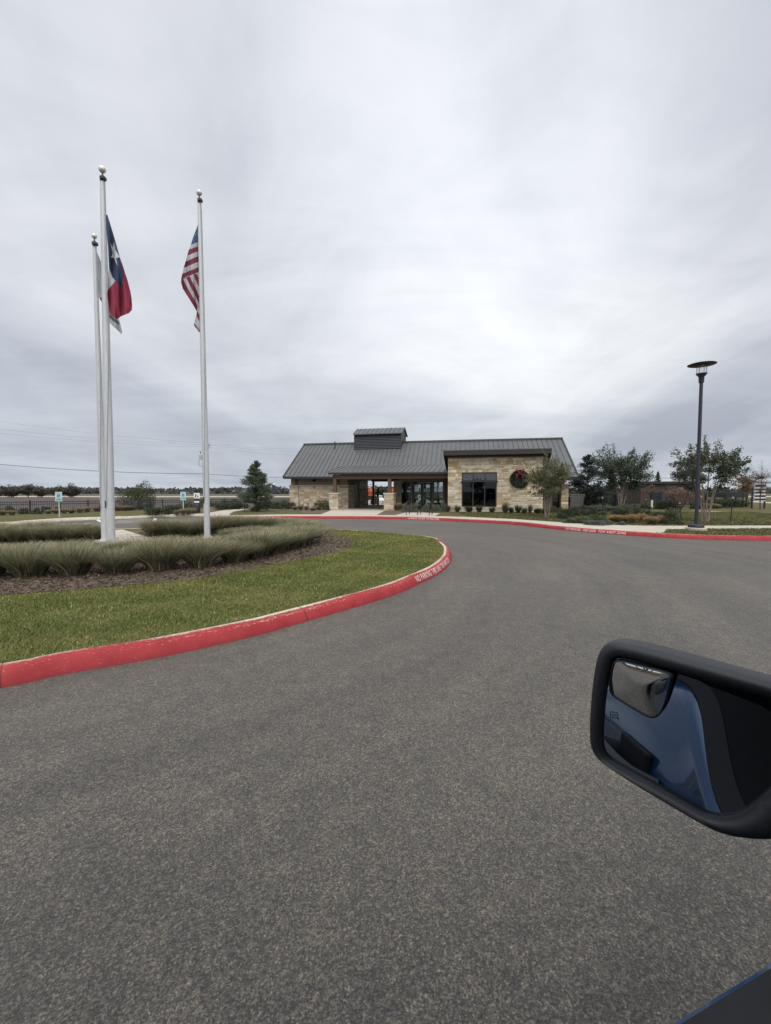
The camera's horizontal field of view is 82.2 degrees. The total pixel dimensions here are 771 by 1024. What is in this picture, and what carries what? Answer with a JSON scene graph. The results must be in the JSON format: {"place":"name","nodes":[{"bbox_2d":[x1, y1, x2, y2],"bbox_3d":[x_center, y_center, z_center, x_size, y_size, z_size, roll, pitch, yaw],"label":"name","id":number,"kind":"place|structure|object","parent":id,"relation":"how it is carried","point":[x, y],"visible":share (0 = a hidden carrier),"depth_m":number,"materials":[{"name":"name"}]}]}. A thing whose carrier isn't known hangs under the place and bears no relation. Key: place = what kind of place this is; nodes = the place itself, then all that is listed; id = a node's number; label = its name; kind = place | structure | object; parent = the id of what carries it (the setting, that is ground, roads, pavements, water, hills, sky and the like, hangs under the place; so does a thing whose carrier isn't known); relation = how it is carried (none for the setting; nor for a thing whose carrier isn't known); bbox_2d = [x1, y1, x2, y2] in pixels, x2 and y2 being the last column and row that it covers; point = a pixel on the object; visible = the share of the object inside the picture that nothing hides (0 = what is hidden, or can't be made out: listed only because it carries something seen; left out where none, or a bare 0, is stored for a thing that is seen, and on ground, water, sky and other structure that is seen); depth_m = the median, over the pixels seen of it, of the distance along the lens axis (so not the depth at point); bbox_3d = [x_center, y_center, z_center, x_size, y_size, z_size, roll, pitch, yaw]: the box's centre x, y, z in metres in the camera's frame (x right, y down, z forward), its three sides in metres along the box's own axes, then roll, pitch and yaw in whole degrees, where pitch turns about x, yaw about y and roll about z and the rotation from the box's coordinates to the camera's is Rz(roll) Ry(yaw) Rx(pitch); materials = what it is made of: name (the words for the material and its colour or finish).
{"place":"outdoors","nodes":[
{"label":"outdoors","id":0,"kind":"place"},
{"bbox_2d":[0,523,17,542],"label":"ornamental grass","id":1,"kind":"object","parent":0,"point":[2,539],"depth_m":13.17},
{"bbox_2d":[0,542,35,574],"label":"ornamental grass","id":2,"kind":"object","parent":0,"point":[2,570],"depth_m":7.95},
{"bbox_2d":[0,524,37,542],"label":"ornamental grass","id":3,"kind":"object","parent":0,"point":[11,535],"depth_m":13.09,"materials":[{"name":"plant"}]},
{"bbox_2d":[14,526,50,541],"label":"ornamental grass","id":4,"kind":"object","parent":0,"point":[31,535],"depth_m":13.15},
{"bbox_2d":[13,520,57,529],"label":"ornamental grass","id":5,"kind":"object","parent":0,"point":[38,524],"depth_m":13.96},
{"bbox_2d":[32,523,74,541],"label":"ornamental grass","id":6,"kind":"object","parent":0,"point":[51,534],"depth_m":13.21,"materials":[{"name":"plant"}]},
{"bbox_2d":[52,525,86,541],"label":"ornamental grass","id":7,"kind":"object","parent":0,"point":[69,533],"depth_m":13.37,"materials":[{"name":"plant"}]},
{"bbox_2d":[44,537,108,548],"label":"ornamental grass","id":8,"kind":"object","parent":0,"point":[74,542],"depth_m":9.44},
{"bbox_2d":[81,538,124,563],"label":"ornamental grass","id":9,"kind":"object","parent":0,"point":[107,545],"depth_m":9.43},
{"bbox_2d":[166,520,203,536],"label":"ornamental grass","id":10,"kind":"object","parent":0,"point":[186,530],"depth_m":14.67,"materials":[{"name":"plant"}]},
{"bbox_2d":[0,498,442,511],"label":"field","id":11,"kind":"structure","parent":0,"point":[40,504],"depth_m":71.36,"materials":[{"name":"plant"}]},
{"bbox_2d":[116,481,155,509],"bbox_3d":[-22.463,-1.559,39.877,3.033,2.856,2.940,0,3,0],"label":"round tree","id":12,"kind":"object","parent":11,"relation":"on","point":[137,492],"visible":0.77,"depth_m":39.59,"materials":[{"name":"green plant"}]},
{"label":"utility pole","id":13,"kind":"object","parent":11,"relation":"on","visible":0},
{"bbox_2d":[0,464,188,473],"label":"power line","id":14,"kind":"object","parent":13,"relation":"attached to","point":[91,470],"visible":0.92,"depth_m":91.67,"materials":[{"name":"grey metal"}]},
{"bbox_2d":[0,529,443,663],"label":"lawn","id":15,"kind":"structure","parent":0,"point":[135,604],"depth_m":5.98,"materials":[{"name":"plant"}]},
{"bbox_2d":[0,531,353,594],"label":"mulch bed","id":16,"kind":"object","parent":15,"relation":"on","point":[133,578],"visible":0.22,"depth_m":8.23,"materials":[{"name":"wood"}]},
{"bbox_2d":[0,540,77,577],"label":"ornamental grass","id":17,"kind":"object","parent":16,"relation":"on","point":[20,565],"depth_m":7.77,"materials":[{"name":"plant"}]},
{"bbox_2d":[29,541,111,576],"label":"ornamental grass","id":18,"kind":"object","parent":16,"relation":"on","point":[73,561],"depth_m":7.89,"materials":[{"name":"plant"}]},
{"bbox_2d":[73,522,100,540],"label":"ornamental grass","id":19,"kind":"object","parent":16,"relation":"on","point":[92,532],"depth_m":13.53,"materials":[{"name":"plant"}]},
{"bbox_2d":[84,545,152,574],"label":"ornamental grass","id":20,"kind":"object","parent":16,"relation":"on","point":[121,562],"depth_m":8.06,"materials":[{"name":"plant"}]},
{"bbox_2d":[92,529,151,543],"bbox_3d":[-8.603,0.863,14.394,1.604,0.090,6.602,-2,3,-32],"label":"concrete pad","id":21,"kind":"object","parent":16,"relation":"on","point":[122,534],"visible":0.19,"depth_m":14.91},
{"bbox_2d":[91,233,105,541],"bbox_3d":[-8.362,-3.553,12.944,0.334,8.952,0.334,0,3,0],"label":"flagpole","id":22,"kind":"object","parent":21,"relation":"on","point":[100,419],"visible":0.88,"depth_m":12.89,"materials":[{"name":"metal"}]},
{"bbox_2d":[97,253,121,333],"bbox_3d":[-8.216,-6.551,13.097,0.684,2.463,0.169,0,3,-8],"label":"flag","id":23,"kind":"object","parent":22,"relation":"attached to","point":[114,322],"visible":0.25,"depth_m":13.09,"materials":[{"name":"fabric"}]},
{"bbox_2d":[98,165,115,543],"bbox_3d":[-7.618,-4.130,12.015,0.426,10.195,0.426,0,3,0],"label":"flagpole","id":24,"kind":"object","parent":21,"relation":"on","point":[109,465],"visible":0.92,"depth_m":11.98,"materials":[{"name":"metal"}]},
{"bbox_2d":[106,215,131,318],"bbox_3d":[-7.031,-6.464,11.643,0.710,2.719,0.205,0,3,5],"label":"flag","id":25,"kind":"object","parent":24,"relation":"attached to","point":[119,297],"visible":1,"depth_m":11.66,"materials":[{"name":"fabric"}]},
{"bbox_2d":[112,536,160,561],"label":"ornamental grass","id":26,"kind":"object","parent":16,"relation":"on","point":[130,541],"depth_m":9.59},
{"bbox_2d":[133,517,171,537],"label":"ornamental grass","id":27,"kind":"object","parent":16,"relation":"on","point":[148,528],"depth_m":14.44,"materials":[{"name":"plant"}]},
{"bbox_2d":[122,534,199,571],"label":"ornamental grass","id":28,"kind":"object","parent":16,"relation":"on","point":[161,556],"depth_m":8.40,"materials":[{"name":"plant"}]},
{"bbox_2d":[153,519,188,536],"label":"ornamental grass","id":29,"kind":"object","parent":16,"relation":"on","point":[167,530],"depth_m":14.52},
{"bbox_2d":[145,534,197,544],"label":"ornamental grass","id":30,"kind":"object","parent":16,"relation":"on","point":[162,537],"depth_m":9.95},
{"bbox_2d":[196,189,209,538],"bbox_3d":[-5.668,-4.500,13.799,0.361,10.762,0.361,0,3,0],"label":"flagpole","id":31,"kind":"object","parent":16,"relation":"on","point":[205,469],"visible":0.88,"depth_m":13.76,"materials":[{"name":"metal"}]},
{"bbox_2d":[181,226,199,331],"bbox_3d":[-6.079,-7.440,13.895,0.639,3.560,0.186,0,3,0],"label":"flag","id":32,"kind":"object","parent":31,"relation":"attached to","point":[190,280],"visible":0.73,"depth_m":13.90,"materials":[{"name":"fabric"}]},
{"bbox_2d":[168,535,239,567],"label":"ornamental grass","id":33,"kind":"object","parent":16,"relation":"on","point":[203,555],"depth_m":8.76,"materials":[{"name":"plant"}]},
{"bbox_2d":[188,519,222,535],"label":"ornamental grass","id":34,"kind":"object","parent":16,"relation":"on","point":[200,530],"depth_m":14.89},
{"bbox_2d":[184,533,230,544],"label":"ornamental grass","id":35,"kind":"object","parent":16,"relation":"on","point":[200,535],"depth_m":10.37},
{"bbox_2d":[195,513,239,534],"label":"ornamental grass","id":36,"kind":"object","parent":16,"relation":"on","point":[223,525],"depth_m":15.23,"materials":[{"name":"plant"}]},
{"bbox_2d":[215,515,251,529],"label":"ornamental grass","id":37,"kind":"object","parent":16,"relation":"on","point":[236,524],"depth_m":15.60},
{"bbox_2d":[215,526,254,537],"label":"ornamental grass","id":38,"kind":"object","parent":16,"relation":"on","point":[228,531],"depth_m":12.79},
{"bbox_2d":[226,527,285,558],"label":"ornamental grass","id":39,"kind":"object","parent":16,"relation":"on","point":[269,541],"depth_m":10.00,"materials":[{"name":"plant"}]},
{"bbox_2d":[260,528,299,553],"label":"ornamental grass","id":40,"kind":"object","parent":16,"relation":"on","point":[280,547],"depth_m":10.76,"materials":[{"name":"plant"}]},
{"bbox_2d":[268,528,311,549],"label":"ornamental grass","id":41,"kind":"object","parent":16,"relation":"on","point":[293,544],"depth_m":11.47,"materials":[{"name":"plant"}]},
{"bbox_2d":[274,524,324,546],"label":"ornamental grass","id":42,"kind":"object","parent":16,"relation":"on","point":[313,535],"depth_m":12.19,"materials":[{"name":"plant"}]},
{"bbox_2d":[286,519,329,528],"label":"ornamental grass","id":43,"kind":"object","parent":16,"relation":"on","point":[297,523],"depth_m":14.20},
{"bbox_2d":[217,538,264,563],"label":"ornamental grass","id":44,"kind":"object","parent":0,"point":[240,553],"depth_m":9.35,"materials":[{"name":"plant"}]},
{"bbox_2d":[230,514,264,528],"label":"ornamental grass","id":45,"kind":"object","parent":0,"point":[253,522],"depth_m":15.84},
{"bbox_2d":[249,516,280,527],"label":"ornamental grass","id":46,"kind":"object","parent":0,"point":[263,522],"depth_m":16.04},
{"bbox_2d":[290,523,329,542],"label":"ornamental grass","id":47,"kind":"object","parent":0,"point":[310,526],"depth_m":13.06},
{"bbox_2d":[323,507,384,514],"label":"path","id":48,"kind":"structure","parent":0,"point":[345,511],"depth_m":32.83,"materials":[{"name":"concrete"}]},
{"bbox_2d":[0,516,770,1023],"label":"road","id":49,"kind":"structure","parent":0,"point":[420,804],"depth_m":2.27,"materials":[{"name":"asphalt"}]},
{"bbox_2d":[1,514,216,524],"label":"kerb","id":50,"kind":"structure","parent":49,"relation":"on","point":[116,517],"depth_m":25.98,"materials":[{"name":"concrete"}]},
{"bbox_2d":[0,528,451,687],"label":"kerb","id":51,"kind":"structure","parent":49,"relation":"on","point":[19,672],"depth_m":4.76,"materials":[{"name":"red paint"}]},
{"bbox_2d":[219,516,770,540],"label":"kerb","id":52,"kind":"structure","parent":49,"relation":"on","point":[692,536],"depth_m":18.69,"materials":[{"name":"red paint"}]},
{"bbox_2d":[590,639,770,1023],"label":"pickup truck","id":53,"kind":"object","parent":49,"relation":"on","point":[687,734],"visible":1,"depth_m":0.53,"materials":[{"name":"blue paint"}]},
{"bbox_2d":[0,497,770,535],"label":"lawn","id":54,"kind":"structure","parent":0,"point":[6,517],"depth_m":31.55,"materials":[{"name":"plant"}]},
{"bbox_2d":[55,492,61,516],"bbox_3d":[-19.094,-0.384,25.836,0.340,1.580,0.088,-1,3,-22],"label":"parking sign","id":55,"kind":"object","parent":54,"relation":"on","point":[58,496],"visible":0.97,"depth_m":25.80,"materials":[{"name":"metal"}]},
{"bbox_2d":[0,498,289,513],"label":"iron fence","id":56,"kind":"object","parent":54,"relation":"on","point":[135,502],"visible":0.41,"depth_m":33.19,"materials":[{"name":"metal"}]},
{"bbox_2d":[143,507,160,515],"bbox_3d":[-14.427,-0.055,27.293,0.886,0.607,0.811,0,3,0],"label":"shrub","id":57,"kind":"object","parent":54,"relation":"on","point":[153,509],"visible":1,"depth_m":27.10,"materials":[{"name":"green plant"}]},
{"bbox_2d":[153,506,170,515],"bbox_3d":[-14.093,-0.087,27.702,1.091,0.626,1.014,0,3,0],"label":"shrub","id":58,"kind":"object","parent":54,"relation":"on","point":[166,511],"visible":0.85,"depth_m":27.78,"materials":[{"name":"green plant"}]},
{"bbox_2d":[152,506,223,514],"bbox_3d":[-16.736,-0.363,39.640,8.504,0.001,22.662,-1,3,-21],"label":"mulch bed","id":59,"kind":"object","parent":54,"relation":"on","point":[211,509],"visible":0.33,"depth_m":36.38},
{"bbox_2d":[193,493,200,512],"bbox_3d":[-13.229,-0.636,30.983,0.460,1.389,0.460,-1,3,-11],"label":"pet waste station","id":60,"kind":"object","parent":59,"relation":"on","point":[196,504],"visible":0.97,"depth_m":30.91,"materials":[{"name":"black paint"}]},
{"bbox_2d":[213,503,228,509],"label":"shrub","id":61,"kind":"object","parent":59,"relation":"on","point":[220,506],"visible":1,"depth_m":35.69,"materials":[{"name":"green plant"}]},
{"bbox_2d":[237,460,274,510],"bbox_3d":[-9.849,-1.933,33.337,3.169,3.969,3.215,0,3,0],"label":"conifer","id":62,"kind":"object","parent":54,"relation":"on","point":[256,484],"visible":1,"depth_m":33.04,"materials":[{"name":"green plant"}]},
{"bbox_2d":[260,508,329,513],"bbox_3d":[-8.366,-0.195,36.154,8.096,0.001,13.055,0,3,0],"label":"mulch bed","id":63,"kind":"object","parent":54,"relation":"on","point":[308,511],"visible":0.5,"depth_m":34.54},
{"bbox_2d":[316,499,330,509],"bbox_3d":[-5.065,-0.613,35.886,1.503,0.916,1.026,0,3,-10],"label":"shrub","id":64,"kind":"object","parent":63,"relation":"on","point":[323,505],"visible":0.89,"depth_m":35.84,"materials":[{"name":"green plant"}]},
{"bbox_2d":[377,509,405,514],"bbox_3d":[0.660,-0.024,32.608,1.740,0.001,9.150,0,3,5],"label":"mulch bed","id":65,"kind":"object","parent":54,"relation":"on","point":[394,512],"visible":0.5,"depth_m":31.37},
{"bbox_2d":[283,427,579,511],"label":"clubhouse","id":66,"kind":"structure","parent":54,"relation":"on","point":[468,473],"depth_m":37.50,"materials":[{"name":"stone"}]},
{"bbox_2d":[354,479,367,507],"bbox_3d":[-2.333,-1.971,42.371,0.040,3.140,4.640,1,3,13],"label":"service door","id":67,"kind":"structure","parent":66,"relation":"in","point":[363,483],"depth_m":41.76,"materials":[{"name":"brown metal"}]},
{"bbox_2d":[413,483,421,508],"bbox_3d":[2.718,-1.336,37.424,0.783,2.267,0.070,1,3,13],"label":"door","id":68,"kind":"structure","parent":66,"relation":"in","point":[414,484],"depth_m":37.40,"materials":[{"name":"brown metal"}]},
{"bbox_2d":[422,483,431,508],"bbox_3d":[3.478,-1.325,37.194,0.783,2.267,0.164,1,3,13],"label":"door","id":69,"kind":"structure","parent":66,"relation":"in","point":[423,484],"depth_m":37.23,"materials":[{"name":"brown metal"}]},
{"bbox_2d":[462,472,496,506],"bbox_3d":[6.848,-1.626,32.305,2.503,2.513,0.120,1,3,13],"label":"picture window","id":70,"kind":"structure","parent":66,"relation":"in","point":[484,494],"depth_m":32.29,"materials":[{"name":"black glass"}]},
{"bbox_2d":[510,469,528,487],"bbox_3d":[9.514,-2.352,31.305,1.409,1.401,0.544,1,3,13],"label":"wreath","id":71,"kind":"object","parent":66,"relation":"attached to","point":[517,477],"visible":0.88,"depth_m":31.35,"materials":[{"name":"green plant"}]},
{"bbox_2d":[552,485,558,509],"bbox_3d":[13.552,-1.270,35.185,0.523,2.450,0.150,1,3,13],"label":"recess window","id":72,"kind":"structure","parent":66,"relation":"in","point":[555,498],"depth_m":35.13,"materials":[{"name":"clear glass"}]},
{"bbox_2d":[523,447,575,516],"bbox_3d":[9.148,-1.708,25.470,3.220,4.067,2.872,2,3,32],"label":"tree","id":73,"kind":"object","parent":54,"relation":"on","point":[543,479],"visible":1,"depth_m":25.03,"materials":[{"name":"green plant"}]},
{"bbox_2d":[600,480,624,506],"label":"conifer","id":74,"kind":"object","parent":54,"relation":"on","point":[614,491],"visible":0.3,"depth_m":40.56,"materials":[{"name":"green plant"}]},
{"bbox_2d":[455,511,770,535],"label":"grass","id":75,"kind":"structure","parent":54,"relation":"on","point":[717,518],"depth_m":22.99,"materials":[{"name":"plant"}]},
{"bbox_2d":[603,491,649,506],"bbox_3d":[21.471,-1.068,39.211,4.151,1.660,0.084,1,3,13],"label":"iron fence","id":76,"kind":"object","parent":54,"relation":"on","point":[626,499],"visible":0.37,"depth_m":39.20,"materials":[{"name":"metal"}]},
{"bbox_2d":[650,491,661,507],"bbox_3d":[23.486,-1.071,38.322,0.941,1.550,0.120,0,3,0],"label":"notice board","id":77,"kind":"object","parent":54,"relation":"on","point":[656,495],"visible":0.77,"depth_m":38.27,"materials":[{"name":"white paint"}]},
{"bbox_2d":[653,499,668,508],"bbox_3d":[23.136,-0.633,37.076,1.092,0.840,1.129,-1,3,-26],"label":"shrub","id":78,"kind":"object","parent":54,"relation":"on","point":[663,503],"visible":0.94,"depth_m":36.94,"materials":[{"name":"green plant"}]},
{"bbox_2d":[662,482,709,509],"bbox_3d":[24.171,-1.300,35.706,3.743,2.297,3.846,2,3,35],"label":"twiggy shrub","id":79,"kind":"object","parent":54,"relation":"on","point":[681,493],"visible":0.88,"depth_m":35.70,"materials":[{"name":"brown plant"}]},
{"bbox_2d":[685,361,716,530],"bbox_3d":[12.131,-2.438,17.090,0.956,6.525,0.956,0,3,0],"label":"lamp post","id":80,"kind":"object","parent":54,"relation":"on","point":[696,525],"visible":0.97,"depth_m":17.03,"materials":[{"name":"metal"}]},
{"bbox_2d":[662,491,743,507],"bbox_3d":[29.113,-1.068,39.722,9.928,1.610,1.045,-1,3,-17],"label":"iron fence","id":81,"kind":"object","parent":54,"relation":"on","point":[714,497],"visible":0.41,"depth_m":39.92,"materials":[{"name":"metal"}]},
{"bbox_2d":[669,435,751,520],"bbox_3d":[15.870,-1.655,22.032,3.575,4.302,3.522,0,3,5],"label":"tree","id":82,"kind":"object","parent":54,"relation":"on","point":[725,470],"visible":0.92,"depth_m":21.47,"materials":[{"name":"green plant"}]},
{"bbox_2d":[702,498,731,507],"bbox_3d":[29.530,-0.787,39.667,2.088,0.890,1.707,0,3,0],"label":"shrub","id":83,"kind":"object","parent":54,"relation":"on","point":[720,502],"visible":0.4,"depth_m":39.19,"materials":[{"name":"green plant"}]},
{"bbox_2d":[704,492,747,503],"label":"shelter","id":84,"kind":"object","parent":54,"relation":"on","point":[746,495],"visible":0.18,"depth_m":42.98,"materials":[{"name":"brown metal"}]},
{"bbox_2d":[733,472,759,492],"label":"tree","id":85,"kind":"object","parent":54,"relation":"on","point":[746,487],"visible":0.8,"depth_m":59.77,"materials":[{"name":"brown plant"}]},
{"bbox_2d":[744,460,770,508],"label":"tree","id":86,"kind":"object","parent":54,"relation":"on","point":[762,477],"visible":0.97,"depth_m":36.97,"materials":[{"name":"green plant"}]},
{"bbox_2d":[751,484,765,508],"bbox_3d":[32.492,-1.356,38.441,1.325,2.108,0.165,0,3,-7],"label":"directory sign","id":87,"kind":"object","parent":54,"relation":"on","point":[757,495],"visible":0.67,"depth_m":38.38,"materials":[{"name":"metal"}]},
{"label":"mulch bed","id":88,"kind":"structure","parent":54,"relation":"on","visible":0},
{"bbox_2d":[560,507,574,516],"bbox_3d":[10.613,0.016,25.863,0.842,0.611,0.612,0,3,1],"label":"shrub","id":89,"kind":"object","parent":88,"relation":"on","point":[568,511],"visible":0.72,"depth_m":25.71,"materials":[{"name":"green plant"}]},
{"bbox_2d":[568,494,584,509],"bbox_3d":[15.705,-0.872,36.592,1.249,1.320,0.820,0,3,-6],"label":"slatted screen","id":90,"kind":"object","parent":88,"relation":"on","point":[575,500],"visible":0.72,"depth_m":36.20,"materials":[{"name":"black paint"}]},
{"bbox_2d":[565,454,613,508],"bbox_3d":[17.369,-2.612,37.744,3.992,4.712,4.042,0,3,0],"label":"conifer","id":91,"kind":"object","parent":88,"relation":"on","point":[593,490],"visible":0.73,"depth_m":37.52,"materials":[{"name":"green plant"}]},
{"bbox_2d":[576,441,655,505],"bbox_3d":[17.658,-2.744,33.267,4.522,5.399,4.262,-1,3,-14],"label":"tree","id":92,"kind":"object","parent":88,"relation":"on","point":[612,466],"visible":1,"depth_m":32.87,"materials":[{"name":"green plant"}]},
{"bbox_2d":[624,514,639,523],"bbox_3d":[11.621,0.291,20.809,0.729,0.515,1.035,1,3,18],"label":"grass mound","id":93,"kind":"object","parent":88,"relation":"on","point":[631,518],"depth_m":20.65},
{"bbox_2d":[642,516,659,523],"bbox_3d":[12.230,0.353,20.306,0.820,0.440,1.044,0,3,3],"label":"grass mound","id":94,"kind":"object","parent":88,"relation":"on","point":[650,520],"depth_m":20.16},
{"bbox_2d":[661,507,683,524],"bbox_3d":[13.181,0.167,20.316,0.982,0.853,0.819,0,3,9],"label":"shrub","id":95,"kind":"object","parent":88,"relation":"on","point":[671,518],"visible":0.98,"depth_m":20.18,"materials":[{"name":"green plant"}]},
{"bbox_2d":[0,494,770,497],"bbox_3d":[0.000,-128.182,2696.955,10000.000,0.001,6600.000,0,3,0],"label":"ground","id":96,"kind":"structure","parent":0,"point":[179,495],"depth_m":162.74,"materials":[{"name":"plant"}]},
{"bbox_2d":[0,484,19,496],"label":"tree","id":97,"kind":"object","parent":96,"relation":"on","point":[5,491],"visible":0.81,"depth_m":116.70,"materials":[{"name":"green plant"}]},
{"bbox_2d":[13,484,44,496],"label":"tree","id":98,"kind":"object","parent":96,"relation":"on","point":[22,489],"visible":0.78,"depth_m":116.36,"materials":[{"name":"green plant"}]},
{"bbox_2d":[27,486,48,496],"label":"tree","id":99,"kind":"object","parent":96,"relation":"on","point":[38,492],"visible":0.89,"depth_m":116.67,"materials":[{"name":"green plant"}]},
{"bbox_2d":[44,487,65,495],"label":"tree","id":100,"kind":"object","parent":96,"relation":"on","point":[53,490],"visible":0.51,"depth_m":116.67,"materials":[{"name":"green plant"}]},
{"bbox_2d":[56,483,85,496],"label":"tree","id":101,"kind":"object","parent":96,"relation":"on","point":[71,490],"visible":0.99,"depth_m":117.16,"materials":[{"name":"green plant"}]},
{"bbox_2d":[0,486,770,493],"bbox_3d":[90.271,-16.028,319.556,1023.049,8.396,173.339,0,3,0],"label":"treeline","id":102,"kind":"object","parent":96,"relation":"on","point":[219,490],"visible":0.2,"depth_m":244.64,"materials":[{"name":"green plant"}]},
{"bbox_2d":[0,496,770,496],"bbox_3d":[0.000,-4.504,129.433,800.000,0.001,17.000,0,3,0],"label":"dirt track","id":103,"kind":"structure","parent":0,"point":[176,496],"depth_m":132.31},
{"bbox_2d":[0,0,770,489],"label":"sky","id":104,"kind":"structure","parent":0,"point":[432,219],"materials":[{"name":"grey"}]},
{"bbox_2d":[349,500,441,508],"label":"patio","id":105,"kind":"structure","parent":0,"point":[375,506],"depth_m":40.63,"materials":[{"name":"concrete"}]},
{"bbox_2d":[377,487,393,505],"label":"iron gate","id":106,"kind":"structure","parent":105,"relation":"on","point":[378,496],"depth_m":45.67,"materials":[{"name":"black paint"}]},
{"bbox_2d":[417,488,442,500],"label":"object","id":107,"kind":"object","parent":105,"relation":"on","point":[435,497],"visible":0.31,"depth_m":68.88,"materials":[{"name":"black glass"}]},
{"bbox_2d":[398,513,439,515],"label":"path","id":108,"kind":"structure","parent":0,"point":[419,514],"depth_m":28.69,"materials":[{"name":"concrete"}]},
{"bbox_2d":[203,509,770,532],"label":"sidewalk","id":109,"kind":"structure","parent":0,"point":[654,529],"depth_m":20.26,"materials":[{"name":"concrete"}]},
{"bbox_2d":[621,481,704,504],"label":"brown building","id":110,"kind":"structure","parent":0,"point":[659,485],"depth_m":47.94,"materials":[{"name":"brick"}]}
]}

